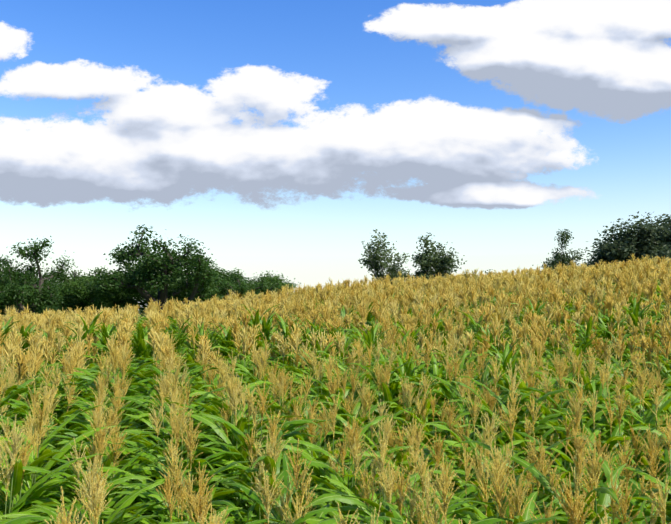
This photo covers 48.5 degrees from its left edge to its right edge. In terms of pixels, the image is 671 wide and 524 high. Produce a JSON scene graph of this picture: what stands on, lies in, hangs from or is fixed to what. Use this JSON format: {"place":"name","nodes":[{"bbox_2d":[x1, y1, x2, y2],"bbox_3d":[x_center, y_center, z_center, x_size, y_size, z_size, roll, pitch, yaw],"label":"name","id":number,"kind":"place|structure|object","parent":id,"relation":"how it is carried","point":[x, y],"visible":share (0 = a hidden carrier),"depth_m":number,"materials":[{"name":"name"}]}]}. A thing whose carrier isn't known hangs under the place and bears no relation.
{"place":"outdoors","nodes":[
{"label":"outdoors","id":0,"kind":"place"},
{"bbox_2d":[0,0,670,307],"label":"sky","id":1,"kind":"structure","parent":0,"point":[271,135],"materials":[{"name":"blue"}]},
{"bbox_2d":[0,254,670,523],"bbox_3d":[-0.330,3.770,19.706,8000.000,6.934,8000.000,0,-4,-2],"label":"terrain ground","id":2,"kind":"structure","parent":0,"point":[282,366],"depth_m":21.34,"materials":[{"name":"green plant"}]},
{"bbox_2d":[0,297,17,315],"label":"round tree","id":3,"kind":"object","parent":2,"relation":"on","point":[2,306],"visible":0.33,"depth_m":100.64,"materials":[{"name":"green plant"}]},
{"bbox_2d":[3,270,58,316],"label":"round tree","id":4,"kind":"object","parent":2,"relation":"on","point":[36,283],"visible":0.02,"depth_m":120.45,"materials":[{"name":"green plant"}]},
{"bbox_2d":[0,236,77,322],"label":"oak tree","id":5,"kind":"object","parent":2,"relation":"on","point":[15,284],"visible":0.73,"depth_m":96.48,"materials":[{"name":"green plant"}]},
{"bbox_2d":[47,270,100,317],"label":"round tree","id":6,"kind":"object","parent":2,"relation":"on","point":[72,304],"visible":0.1,"depth_m":112.75,"materials":[{"name":"green plant"}]},
{"bbox_2d":[51,268,97,300],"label":"oak tree","id":7,"kind":"object","parent":2,"relation":"on","point":[76,276],"visible":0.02,"depth_m":127.69,"materials":[{"name":"green plant"}]},
{"bbox_2d":[59,271,143,313],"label":"round tree","id":8,"kind":"object","parent":2,"relation":"on","point":[121,300],"visible":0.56,"depth_m":109.24,"materials":[{"name":"green plant"}]},
{"bbox_2d":[54,260,170,317],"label":"oak tree","id":9,"kind":"object","parent":2,"relation":"on","point":[80,278],"visible":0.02,"depth_m":115.48,"materials":[{"name":"green plant"}]},
{"bbox_2d":[79,224,228,312],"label":"oak tree","id":10,"kind":"object","parent":2,"relation":"on","point":[167,265],"visible":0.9,"depth_m":104.88,"materials":[{"name":"green plant"}]},
{"bbox_2d":[157,265,225,303],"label":"round tree","id":11,"kind":"object","parent":2,"relation":"on","point":[176,289],"visible":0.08,"depth_m":118.55,"materials":[{"name":"green plant"}]},
{"bbox_2d":[172,267,250,297],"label":"round tree","id":12,"kind":"object","parent":2,"relation":"on","point":[244,280],"visible":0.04,"depth_m":129.67,"materials":[{"name":"green plant"}]},
{"bbox_2d":[180,269,286,301],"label":"oak tree","id":13,"kind":"object","parent":2,"relation":"on","point":[243,289],"visible":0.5,"depth_m":115.21,"materials":[{"name":"green plant"}]},
{"bbox_2d":[226,270,261,283],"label":"oak tree","id":14,"kind":"object","parent":2,"relation":"on","point":[255,280],"depth_m":157.80,"materials":[{"name":"green plant"}]},
{"bbox_2d":[221,269,271,296],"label":"round tree","id":15,"kind":"object","parent":2,"relation":"on","point":[237,283],"depth_m":129.03,"materials":[{"name":"green plant"}]},
{"bbox_2d":[252,271,300,291],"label":"round tree","id":16,"kind":"object","parent":2,"relation":"on","point":[272,279],"visible":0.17,"depth_m":136.33,"materials":[{"name":"green plant"}]},
{"bbox_2d":[358,229,413,283],"bbox_3d":[4.145,1.967,61.007,4.622,9.491,4.903,2,-4,-33],"label":"birch tree","id":17,"kind":"object","parent":2,"relation":"on","point":[374,261],"visible":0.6,"depth_m":60.60,"materials":[{"name":"green plant"}]},
{"bbox_2d":[411,232,465,280],"bbox_3d":[8.741,2.087,63.437,5.831,9.292,4.450,1,-4,-12],"label":"birch tree","id":18,"kind":"object","parent":2,"relation":"on","point":[433,259],"visible":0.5,"depth_m":62.78,"materials":[{"name":"green plant"}]},
{"bbox_2d":[541,229,584,270],"bbox_3d":[18.139,1.277,59.723,4.202,8.101,3.623,1,-4,-19],"label":"birch tree","id":19,"kind":"object","parent":2,"relation":"on","point":[564,236],"visible":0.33,"depth_m":59.60,"materials":[{"name":"green plant"}]},
{"bbox_2d":[580,241,601,267],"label":"willow tree","id":20,"kind":"object","parent":2,"relation":"on","point":[591,263],"depth_m":69.51,"materials":[{"name":"green plant"}]},
{"bbox_2d":[578,211,670,265],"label":"willow tree","id":21,"kind":"object","parent":2,"relation":"on","point":[607,250],"visible":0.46,"depth_m":60.52,"materials":[{"name":"green plant"}]},
{"bbox_2d":[593,214,670,261],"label":"willow tree","id":22,"kind":"object","parent":2,"relation":"on","point":[665,240],"visible":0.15,"depth_m":61.93,"materials":[{"name":"green plant"}]}
]}

